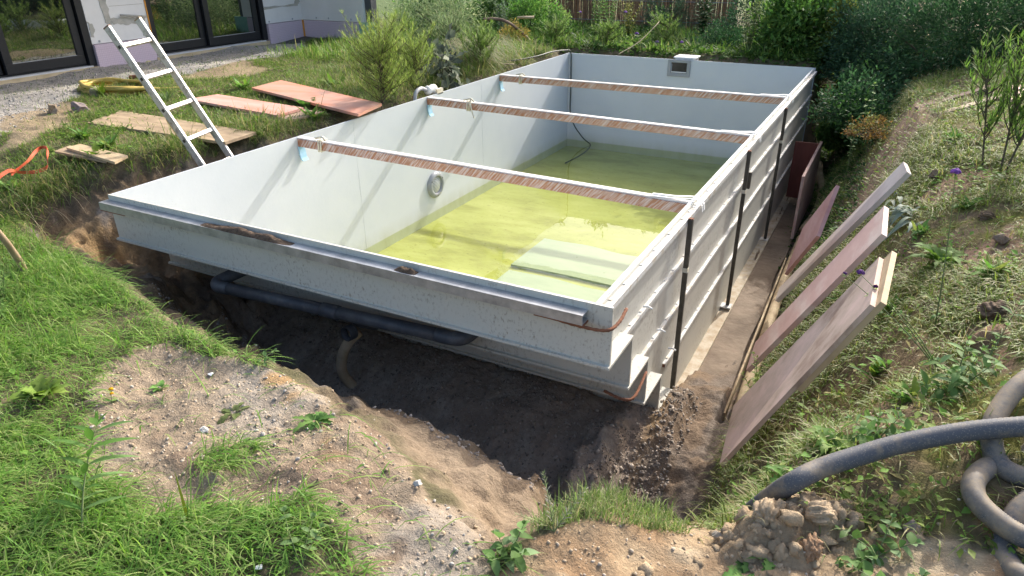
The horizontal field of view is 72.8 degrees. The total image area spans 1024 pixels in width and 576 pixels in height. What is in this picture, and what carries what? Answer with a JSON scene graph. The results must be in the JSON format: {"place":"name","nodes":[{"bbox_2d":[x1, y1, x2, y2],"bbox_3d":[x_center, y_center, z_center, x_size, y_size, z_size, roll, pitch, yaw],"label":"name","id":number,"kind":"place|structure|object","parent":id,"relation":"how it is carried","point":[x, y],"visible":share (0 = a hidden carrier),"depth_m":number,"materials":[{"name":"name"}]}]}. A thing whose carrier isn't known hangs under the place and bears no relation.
{"place":"outdoors","nodes":[
{"label":"outdoors","id":0,"kind":"place"},
{"bbox_2d":[142,283,702,513],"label":"pit gravel","id":1,"kind":"structure","parent":0,"point":[629,465],"depth_m":3.81,"materials":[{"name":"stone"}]},
{"bbox_2d":[0,0,1023,575],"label":"ground","id":2,"kind":"structure","parent":0,"point":[490,494],"depth_m":2.75,"materials":[{"name":"soil"}]},
{"bbox_2d":[0,230,27,272],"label":"stick","id":3,"kind":"object","parent":2,"relation":"on","point":[10,247],"visible":0.66,"depth_m":3.27,"materials":[{"name":"brown wood"}]},
{"bbox_2d":[0,146,48,178],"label":"lashing strap","id":4,"kind":"object","parent":2,"relation":"on","point":[13,171],"visible":0.95,"depth_m":4.45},
{"bbox_2d":[6,373,69,400],"bbox_3d":[-1.663,0.368,2.444,0.170,0.063,0.185,13,29,25],"label":"crane bill","id":5,"kind":"object","parent":2,"relation":"on","point":[42,383],"visible":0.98,"depth_m":2.46,"materials":[{"name":"green plant"}]},
{"bbox_2d":[54,145,106,163],"bbox_3d":[-2.841,-0.896,4.643,0.613,0.014,0.147,13,29,25],"label":"plywood offcut","id":6,"kind":"object","parent":2,"relation":"on","point":[63,151],"visible":0.5,"depth_m":4.63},
{"bbox_2d":[66,144,127,163],"bbox_3d":[-2.731,-0.892,4.589,0.654,0.016,0.127,17,31,32],"label":"plywood offcut","id":7,"kind":"object","parent":6,"relation":"on","point":[114,157],"visible":1,"depth_m":4.53,"materials":[{"name":"wood"}]},
{"bbox_2d":[48,410,139,533],"bbox_3d":[-1.188,0.498,1.972,0.253,0.282,0.242,13,29,25],"label":"willowherb","id":8,"kind":"object","parent":2,"relation":"on","point":[89,433],"visible":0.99,"depth_m":1.95,"materials":[{"name":"green plant"}]},
{"bbox_2d":[87,129,124,148],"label":"weed clump","id":9,"kind":"object","parent":2,"relation":"on","point":[102,142],"visible":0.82,"depth_m":4.81,"materials":[{"name":"green plant"}]},
{"bbox_2d":[78,77,189,96],"bbox_3d":[-3.775,-2.006,6.893,1.262,0.103,0.786,23,35,39],"label":"yellow hose","id":10,"kind":"object","parent":2,"relation":"on","point":[83,84],"visible":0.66,"depth_m":6.79,"materials":[{"name":"rubber"}]},
{"bbox_2d":[0,46,290,130],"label":"gravel","id":11,"kind":"structure","parent":2,"relation":"on","point":[52,81],"depth_m":7.90,"materials":[{"name":"stone"}]},
{"bbox_2d":[103,16,233,166],"bbox_3d":[-2.249,-1.218,4.724,0.673,1.149,0.302,6,27,12],"label":"ladder","id":12,"kind":"object","parent":2,"relation":"on","point":[152,92],"visible":0.8,"depth_m":4.67,"materials":[{"name":"metal"}]},
{"bbox_2d":[88,110,255,144],"bbox_3d":[-2.690,-1.252,5.384,1.680,0.020,0.420,13,29,25],"label":"plywood sheet","id":13,"kind":"object","parent":2,"relation":"on","point":[228,135],"visible":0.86,"depth_m":5.35,"materials":[{"name":"wood"}]},
{"bbox_2d":[0,235,363,575],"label":"weeds","id":14,"kind":"object","parent":2,"relation":"on","point":[227,554],"visible":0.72,"depth_m":2.24,"materials":[{"name":"green plant"}]},
{"bbox_2d":[174,453,191,528],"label":"iris shoot","id":15,"kind":"object","parent":2,"relation":"on","point":[183,503],"visible":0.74,"depth_m":1.91,"materials":[{"name":"green plant"}]},
{"bbox_2d":[0,0,375,84],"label":"house","id":16,"kind":"structure","parent":2,"relation":"on","point":[41,39],"depth_m":8.81,"materials":[{"name":"paint"}]},
{"bbox_2d":[0,0,96,77],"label":"sliding door","id":17,"kind":"structure","parent":16,"relation":"in","point":[36,36],"depth_m":7.85,"materials":[{"name":"black glass"}]},
{"bbox_2d":[145,0,267,55],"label":"sliding door","id":18,"kind":"structure","parent":16,"relation":"in","point":[177,25],"depth_m":9.64,"materials":[{"name":"black glass"}]},
{"bbox_2d":[196,94,303,117],"bbox_3d":[-2.296,-1.584,5.993,1.236,0.020,0.314,17,31,31],"label":"plywood sheet","id":19,"kind":"object","parent":2,"relation":"on","point":[225,101],"visible":0.79,"depth_m":5.94,"materials":[{"name":"wood"}]},
{"bbox_2d":[2,38,529,179],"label":"lawn weeds","id":20,"kind":"object","parent":2,"relation":"on","point":[102,130],"visible":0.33,"depth_m":5.84,"materials":[{"name":"green plant"}]},
{"bbox_2d":[0,205,547,575],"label":"grass","id":21,"kind":"structure","parent":2,"relation":"on","point":[46,258],"depth_m":2.05,"materials":[{"name":"plant"}]},
{"bbox_2d":[0,34,551,243],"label":"lawn grass","id":22,"kind":"structure","parent":2,"relation":"on","point":[146,99],"depth_m":6.35,"materials":[{"name":"plant"}]},
{"bbox_2d":[0,34,556,269],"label":"long grass","id":23,"kind":"structure","parent":2,"relation":"on","point":[345,85],"depth_m":4.95,"materials":[{"name":"plant"}]},
{"bbox_2d":[87,373,480,574],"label":"heap pebbles","id":24,"kind":"object","parent":2,"relation":"on","point":[388,448],"visible":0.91,"depth_m":2.28,"materials":[{"name":"stone"}]},
{"bbox_2d":[278,505,325,565],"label":"bramble seedling","id":25,"kind":"object","parent":2,"relation":"on","point":[306,529],"visible":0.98,"depth_m":1.82,"materials":[{"name":"green plant"}]},
{"bbox_2d":[292,411,336,432],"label":"dandelion","id":26,"kind":"object","parent":2,"relation":"on","point":[318,417],"visible":0.98,"depth_m":2.35,"materials":[{"name":"green plant"}]},
{"bbox_2d":[252,80,381,116],"bbox_3d":[-1.794,-1.733,6.278,1.941,0.022,0.405,23,35,40],"label":"plywood sheet","id":27,"kind":"object","parent":2,"relation":"on","point":[347,104],"visible":0.86,"depth_m":6.18,"materials":[{"name":"wood"}]},
{"bbox_2d":[336,322,377,388],"bbox_3d":[-1.002,0.400,4.171,0.476,0.634,0.196,16,30,30],"label":"drain hose","id":28,"kind":"object","parent":2,"relation":"on","point":[353,336],"visible":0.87,"depth_m":4.03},
{"bbox_2d":[338,6,412,108],"bbox_3d":[-1.148,-1.951,5.907,0.628,0.846,0.647,-7,27,-12],"label":"broom weed","id":29,"kind":"object","parent":2,"relation":"on","point":[381,44],"visible":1,"depth_m":5.89,"materials":[{"name":"green plant"}]},
{"bbox_2d":[366,0,430,38],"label":"willow shrub","id":30,"kind":"object","parent":2,"relation":"on","point":[404,7],"visible":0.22,"depth_m":10.05,"materials":[{"name":"green plant"}]},
{"bbox_2d":[386,21,435,89],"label":"broom weed","id":31,"kind":"object","parent":2,"relation":"on","point":[415,52],"visible":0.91,"depth_m":6.42,"materials":[{"name":"green plant"}]},
{"bbox_2d":[364,0,497,39],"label":"willow shrub","id":32,"kind":"object","parent":2,"relation":"on","point":[441,11],"visible":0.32,"depth_m":10.20,"materials":[{"name":"green plant"}]},
{"bbox_2d":[392,0,473,28],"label":"leafy shrub","id":33,"kind":"object","parent":2,"relation":"on","point":[420,7],"visible":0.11,"depth_m":11.30,"materials":[{"name":"green plant"}]},
{"bbox_2d":[418,23,470,89],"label":"withered plant","id":34,"kind":"object","parent":2,"relation":"on","point":[451,74],"visible":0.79,"depth_m":7.13,"materials":[{"name":"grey plant"}]},
{"bbox_2d":[425,6,471,50],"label":"broom weed","id":35,"kind":"object","parent":2,"relation":"on","point":[456,27],"visible":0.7,"depth_m":8.70,"materials":[{"name":"green plant"}]},
{"bbox_2d":[98,53,816,410],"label":"swimming pool","id":36,"kind":"structure","parent":2,"relation":"on","point":[616,301],"depth_m":5.65,"materials":[{"name":"plastic"}]},
{"bbox_2d":[200,223,294,244],"bbox_3d":[-1.331,-0.283,3.464,0.640,0.032,0.056,13,29,25],"label":"soil pile","id":37,"kind":"object","parent":36,"relation":"on","point":[240,231],"visible":1,"depth_m":3.44,"materials":[{"name":"soil"}]},
{"bbox_2d":[210,270,478,345],"bbox_3d":[-0.857,0.028,3.735,1.683,0.127,0.543,13,29,25],"label":"pipe manifold","id":38,"kind":"object","parent":36,"relation":"attached to","point":[220,283],"visible":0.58,"depth_m":3.55,"materials":[{"name":"plastic"}]},
{"bbox_2d":[297,136,704,212],"bbox_3d":[-0.270,-0.728,4.471,3.040,0.211,0.090,14,30,27],"label":"timber brace","id":39,"kind":"object","parent":36,"relation":"attached to","point":[660,201],"visible":0.94,"depth_m":4.30,"materials":[{"name":"brown wood"}]},
{"bbox_2d":[483,49,590,163],"bbox_3d":[0.214,-2.308,8.829,1.698,1.272,0.886,-3,26,-5],"label":"hose","id":40,"kind":"object","parent":36,"relation":"on","point":[570,92],"visible":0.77,"depth_m":9.04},
{"bbox_2d":[427,96,760,143],"bbox_3d":[0.513,-1.384,5.790,3.042,0.211,0.101,14,30,28],"label":"timber brace","id":41,"kind":"object","parent":36,"relation":"attached to","point":[740,137],"visible":0.99,"depth_m":5.66,"materials":[{"name":"brown wood"}]},
{"bbox_2d":[499,73,792,104],"bbox_3d":[1.216,-1.971,6.972,3.035,0.211,0.088,12,29,25],"label":"timber brace","id":42,"kind":"object","parent":36,"relation":"attached to","point":[519,78],"visible":0.96,"depth_m":6.87,"materials":[{"name":"brown wood"}]},
{"bbox_2d":[457,17,498,67],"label":"broom weed","id":43,"kind":"object","parent":2,"relation":"on","point":[480,43],"visible":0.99,"depth_m":7.70,"materials":[{"name":"green plant"}]},
{"bbox_2d":[433,32,530,72],"bbox_3d":[-0.417,-2.663,7.988,1.370,0.535,1.581,-5,26,-8],"label":"shrub","id":44,"kind":"object","parent":2,"relation":"on","point":[488,47],"visible":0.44,"depth_m":7.97,"materials":[{"name":"green plant"}]},
{"bbox_2d":[482,520,539,575],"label":"goosefoot","id":45,"kind":"object","parent":2,"relation":"on","point":[517,553],"visible":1,"depth_m":1.81,"materials":[{"name":"green plant"}]},
{"bbox_2d":[462,0,560,30],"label":"leafy shrub","id":46,"kind":"object","parent":2,"relation":"on","point":[489,5],"visible":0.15,"depth_m":11.25,"materials":[{"name":"green plant"}]},
{"bbox_2d":[1,327,1022,575],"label":"soil crumbs","id":47,"kind":"object","parent":2,"relation":"on","point":[443,533],"visible":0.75,"depth_m":2.12,"materials":[{"name":"soil"}]},
{"bbox_2d":[495,17,532,44],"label":"golden weed","id":48,"kind":"object","parent":2,"relation":"on","point":[505,32],"visible":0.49,"depth_m":9.61,"materials":[{"name":"yellow plant"}]},
{"bbox_2d":[486,0,584,37],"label":"leafy shrub","id":49,"kind":"object","parent":2,"relation":"on","point":[525,6],"visible":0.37,"depth_m":10.47,"materials":[{"name":"green plant"}]},
{"bbox_2d":[514,470,587,531],"bbox_3d":[0.105,0.592,1.907,0.210,0.153,0.099,3,26,7],"label":"hoary weed","id":50,"kind":"object","parent":2,"relation":"on","point":[551,513],"visible":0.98,"depth_m":1.90,"materials":[{"name":"green plant"}]},
{"bbox_2d":[535,13,574,44],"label":"broom weed","id":51,"kind":"object","parent":2,"relation":"on","point":[558,29],"visible":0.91,"depth_m":9.56,"materials":[{"name":"green plant"}]},
{"bbox_2d":[267,15,916,160],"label":"meadow grass","id":52,"kind":"structure","parent":2,"relation":"on","point":[338,47],"depth_m":9.26,"materials":[{"name":"plant"}]},
{"bbox_2d":[517,470,693,534],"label":"tuft grass","id":53,"kind":"structure","parent":2,"relation":"on","point":[586,501],"depth_m":2.01,"materials":[{"name":"plant"}]},
{"bbox_2d":[590,16,624,43],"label":"broom weed","id":54,"kind":"object","parent":2,"relation":"on","point":[610,28],"visible":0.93,"depth_m":9.38,"materials":[{"name":"green plant"}]},
{"bbox_2d":[545,0,737,29],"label":"reed fence","id":55,"kind":"object","parent":2,"relation":"on","point":[585,13],"visible":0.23,"depth_m":11.21,"materials":[{"name":"brown wood"}]},
{"bbox_2d":[647,11,682,42],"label":"broom weed","id":56,"kind":"object","parent":2,"relation":"on","point":[669,30],"visible":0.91,"depth_m":9.40,"materials":[{"name":"green plant"}]},
{"bbox_2d":[634,0,708,30],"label":"broom shrub","id":57,"kind":"object","parent":2,"relation":"on","point":[679,6],"visible":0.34,"depth_m":10.60,"materials":[{"name":"green plant"}]},
{"bbox_2d":[408,20,983,172],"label":"back weeds","id":58,"kind":"object","parent":2,"relation":"on","point":[697,49],"visible":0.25,"depth_m":9.01,"materials":[{"name":"green plant"}]},
{"bbox_2d":[692,0,715,36],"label":"tall weed","id":59,"kind":"object","parent":2,"relation":"on","point":[704,14],"visible":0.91,"depth_m":9.79,"materials":[{"name":"green plant"}]},
{"bbox_2d":[685,11,753,51],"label":"round shrub","id":60,"kind":"object","parent":2,"relation":"on","point":[719,35],"visible":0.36,"depth_m":9.12,"materials":[{"name":"green plant"}]},
{"bbox_2d":[722,559,753,575],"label":"dandelion","id":61,"kind":"object","parent":2,"relation":"on","point":[739,568],"visible":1,"depth_m":1.86,"materials":[{"name":"green plant"}]},
{"bbox_2d":[707,0,771,37],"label":"round shrub","id":62,"kind":"object","parent":2,"relation":"on","point":[732,11],"visible":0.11,"depth_m":9.83,"materials":[{"name":"green plant"}]},
{"bbox_2d":[739,0,765,49],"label":"tall weed","id":63,"kind":"object","parent":2,"relation":"on","point":[750,35],"visible":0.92,"depth_m":8.63,"materials":[{"name":"green plant"}]},
{"bbox_2d":[722,257,786,420],"bbox_3d":[1.768,0.270,4.939,0.012,0.100,2.450,12,29,25],"label":"batten","id":64,"kind":"object","parent":2,"relation":"on","point":[745,364],"visible":0.79,"depth_m":4.62,"materials":[{"name":"wood"}]},
{"bbox_2d":[699,182,815,375],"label":"foundation slab","id":65,"kind":"structure","parent":2,"relation":"on","point":[729,346],"depth_m":5.36,"materials":[{"name":"concrete"}]},
{"bbox_2d":[752,497,780,527],"bbox_3d":[0.717,0.632,1.946,0.100,0.099,0.086,-7,27,-14],"label":"earth clod","id":66,"kind":"object","parent":2,"relation":"on","point":[766,511],"visible":0.72,"depth_m":1.92,"materials":[{"name":"soil"}]},
{"bbox_2d":[631,491,926,575],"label":"broken clods","id":67,"kind":"object","parent":2,"relation":"on","point":[778,549],"visible":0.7,"depth_m":1.89,"materials":[{"name":"soil"}]},
{"bbox_2d":[739,0,846,70],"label":"leafy shrub","id":68,"kind":"object","parent":2,"relation":"on","point":[782,19],"visible":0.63,"depth_m":8.33,"materials":[{"name":"green plant"}]},
{"bbox_2d":[786,141,822,238],"bbox_3d":[2.792,-1.007,6.839,0.260,0.620,1.280,13,29,25],"label":"shuttering panel","id":69,"kind":"object","parent":2,"relation":"on","point":[804,169],"visible":1,"depth_m":7.17,"materials":[{"name":"red wood"}]},
{"bbox_2d":[719,251,896,465],"bbox_3d":[1.239,0.339,3.030,0.409,1.100,0.695,-22,34,-37],"label":"leaning board","id":70,"kind":"object","parent":2,"relation":"on","point":[819,345],"visible":1,"depth_m":2.91,"materials":[{"name":"brown wood"}]},
{"bbox_2d":[799,532,823,563],"bbox_3d":[0.791,0.689,1.837,0.060,0.064,0.076,13,29,25],"label":"earth clod","id":71,"kind":"object","parent":2,"relation":"on","point":[811,545],"visible":0.91,"depth_m":1.82,"materials":[{"name":"soil"}]},
{"bbox_2d":[785,185,839,274],"bbox_3d":[1.870,-0.348,4.341,0.168,0.656,0.510,-1,26,-1],"label":"leaning board","id":72,"kind":"object","parent":2,"relation":"on","point":[811,232],"visible":1,"depth_m":4.27,"materials":[{"name":"red wood"}]},
{"bbox_2d":[746,206,888,371],"bbox_3d":[1.607,0.055,3.722,0.630,1.042,0.361,20,33,36],"label":"leaning board","id":73,"kind":"object","parent":2,"relation":"on","point":[862,245],"visible":1,"depth_m":3.63,"materials":[{"name":"red wood"}]},
{"bbox_2d":[804,499,834,525],"bbox_3d":[0.845,0.616,1.908,0.086,0.070,0.104,13,29,25],"label":"earth clod","id":74,"kind":"object","parent":2,"relation":"on","point":[820,512],"visible":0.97,"depth_m":1.88,"materials":[{"name":"stone"}]},
{"bbox_2d":[778,126,868,315],"bbox_3d":[2.997,-0.961,6.651,0.685,0.908,4.288,12,29,24],"label":"trench ivy","id":75,"kind":"object","parent":2,"relation":"on","point":[855,176],"visible":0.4,"depth_m":6.10,"materials":[{"name":"green plant"}]},
{"bbox_2d":[633,56,1023,575],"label":"bank grass","id":76,"kind":"structure","parent":2,"relation":"on","point":[726,511],"depth_m":3.20,"materials":[{"name":"plant"}]},
{"bbox_2d":[804,425,855,455],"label":"dandelion","id":77,"kind":"object","parent":2,"relation":"on","point":[817,431],"visible":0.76,"depth_m":2.17,"materials":[{"name":"green plant"}]},
{"bbox_2d":[757,0,911,71],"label":"leafy shrub","id":78,"kind":"object","parent":2,"relation":"on","point":[823,12],"visible":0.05,"depth_m":8.40,"materials":[{"name":"green plant"}]},
{"bbox_2d":[812,0,858,67],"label":"leafy shrub","id":79,"kind":"object","parent":2,"relation":"on","point":[835,16],"visible":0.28,"depth_m":8.27,"materials":[{"name":"green plant"}]},
{"bbox_2d":[811,77,867,150],"bbox_3d":[3.699,-1.937,7.621,0.772,0.809,1.026,13,29,25],"label":"trench shrub","id":80,"kind":"object","parent":2,"relation":"on","point":[829,137],"visible":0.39,"depth_m":7.53,"materials":[{"name":"green plant"}]},
{"bbox_2d":[775,162,911,302],"bbox_3d":[2.121,-0.331,4.502,0.645,1.050,0.176,16,31,30],"label":"leaning board","id":81,"kind":"object","parent":2,"relation":"on","point":[879,195],"visible":1,"depth_m":4.40,"materials":[{"name":"grey wood"}]},
{"bbox_2d":[802,54,922,148],"bbox_3d":[3.447,-1.894,6.766,1.048,0.671,2.113,13,29,25],"label":"hedge shrub","id":82,"kind":"object","parent":2,"relation":"on","point":[847,103],"visible":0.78,"depth_m":6.66,"materials":[{"name":"green plant"}]},
{"bbox_2d":[707,63,1023,558],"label":"bank weeds","id":83,"kind":"object","parent":2,"relation":"on","point":[907,508],"visible":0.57,"depth_m":2.96,"materials":[{"name":"green plant"}]},
{"bbox_2d":[841,111,897,142],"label":"rust weed","id":84,"kind":"object","parent":2,"relation":"on","point":[872,125],"visible":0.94,"depth_m":5.83,"materials":[{"name":"orange plant"}]},
{"bbox_2d":[847,355,891,379],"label":"weed clump","id":85,"kind":"object","parent":2,"relation":"on","point":[874,367],"visible":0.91,"depth_m":2.89,"materials":[{"name":"green plant"}]},
{"bbox_2d":[787,0,956,88],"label":"hedge shrub","id":86,"kind":"object","parent":2,"relation":"on","point":[861,39],"visible":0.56,"depth_m":7.76,"materials":[{"name":"green plant"}]},
{"bbox_2d":[833,513,924,571],"bbox_3d":[0.947,0.686,1.850,0.230,0.109,0.155,-9,27,-16],"label":"goosefoot","id":87,"kind":"object","parent":2,"relation":"on","point":[892,544],"visible":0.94,"depth_m":1.83,"materials":[{"name":"green plant"}]},
{"bbox_2d":[839,407,922,443],"bbox_3d":[1.157,0.453,2.168,0.230,0.165,0.198,2,26,5],"label":"goosefoot","id":88,"kind":"object","parent":2,"relation":"on","point":[868,428],"visible":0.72,"depth_m":2.15,"materials":[{"name":"green plant"}]},
{"bbox_2d":[746,416,1023,509],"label":"suction hose","id":89,"kind":"object","parent":2,"relation":"on","point":[794,481],"visible":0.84,"depth_m":1.97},
{"bbox_2d":[846,562,930,575],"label":"goosefoot","id":90,"kind":"object","parent":2,"relation":"on","point":[923,572],"visible":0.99,"depth_m":1.76,"materials":[{"name":"green plant"}]},
{"bbox_2d":[841,269,939,370],"bbox_3d":[1.427,0.120,2.608,0.405,0.359,0.068,13,29,25],"label":"purple flower","id":91,"kind":"object","parent":2,"relation":"on","point":[929,356],"visible":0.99,"depth_m":2.59,"materials":[{"name":"green plant"}]},
{"bbox_2d":[878,192,922,239],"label":"withered weed","id":92,"kind":"object","parent":2,"relation":"on","point":[898,211],"visible":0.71,"depth_m":4.05,"materials":[{"name":"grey plant"}]},
{"bbox_2d":[884,371,938,405],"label":"weed clump","id":93,"kind":"object","parent":2,"relation":"on","point":[914,388],"visible":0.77,"depth_m":2.44,"materials":[{"name":"green plant"}]},
{"bbox_2d":[844,0,1023,90],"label":"hedge shrub","id":94,"kind":"object","parent":2,"relation":"on","point":[967,19],"visible":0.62,"depth_m":6.94,"materials":[{"name":"green plant"}]},
{"bbox_2d":[848,32,1023,150],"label":"undergrowth","id":95,"kind":"object","parent":2,"relation":"on","point":[935,69],"visible":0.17,"depth_m":6.83,"materials":[{"name":"green plant"}]},
{"bbox_2d":[907,242,967,268],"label":"dandelion","id":96,"kind":"object","parent":2,"relation":"on","point":[937,253],"visible":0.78,"depth_m":3.39,"materials":[{"name":"green plant"}]},
{"bbox_2d":[930,168,961,325],"bbox_3d":[1.720,-0.142,2.755,0.115,0.676,0.060,7,27,14],"label":"purple flower","id":97,"kind":"object","parent":2,"relation":"on","point":[956,171],"visible":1,"depth_m":2.76,"materials":[{"name":"green plant"}]},
{"bbox_2d":[913,334,1007,403],"bbox_3d":[1.492,0.292,2.327,0.256,0.258,0.180,0,26,1],"label":"goosefoot","id":98,"kind":"object","parent":2,"relation":"on","point":[957,379],"visible":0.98,"depth_m":2.32,"materials":[{"name":"green plant"}]},
{"bbox_2d":[936,0,1023,68],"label":"hedge shrub","id":99,"kind":"object","parent":2,"relation":"on","point":[1014,10],"visible":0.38,"depth_m":6.59,"materials":[{"name":"green plant"}]},
{"bbox_2d":[966,252,1014,276],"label":"weed clump","id":100,"kind":"object","parent":2,"relation":"on","point":[992,267],"visible":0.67,"depth_m":3.03,"materials":[{"name":"green plant"}]},
{"bbox_2d":[959,26,1022,167],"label":"willow sapling","id":101,"kind":"object","parent":2,"relation":"on","point":[986,81],"visible":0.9,"depth_m":4.04,"materials":[{"name":"green plant"}]},
{"bbox_2d":[960,443,1023,548],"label":"suction hose","id":102,"kind":"object","parent":2,"relation":"on","point":[978,475],"visible":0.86,"depth_m":1.83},
{"bbox_2d":[976,299,1010,321],"bbox_3d":[1.896,0.093,2.729,0.115,0.097,0.111,13,29,25],"label":"earth clod","id":103,"kind":"object","parent":2,"relation":"on","point":[991,307],"visible":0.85,"depth_m":2.71,"materials":[{"name":"soil"}]},
{"bbox_2d":[963,299,1023,369],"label":"goosefoot","id":104,"kind":"object","parent":2,"relation":"on","point":[996,337],"visible":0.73,"depth_m":2.44,"materials":[{"name":"green plant"}]},
{"bbox_2d":[980,369,1023,486],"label":"suction hose","id":105,"kind":"object","parent":2,"relation":"on","point":[1007,398],"visible":0.8,"depth_m":2.02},
{"bbox_2d":[991,490,1023,575],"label":"suction hose","id":106,"kind":"object","parent":2,"relation":"on","point":[1012,564],"visible":0.7,"depth_m":1.78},
{"bbox_2d":[996,25,1023,170],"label":"willow sapling","id":107,"kind":"object","parent":2,"relation":"on","point":[1015,75],"visible":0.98,"depth_m":3.88,"materials":[{"name":"green plant"}]},
{"bbox_2d":[1005,95,1023,170],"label":"willow sapling","id":108,"kind":"object","parent":2,"relation":"on","point":[1020,136],"visible":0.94,"depth_m":3.95,"materials":[{"name":"green plant"}]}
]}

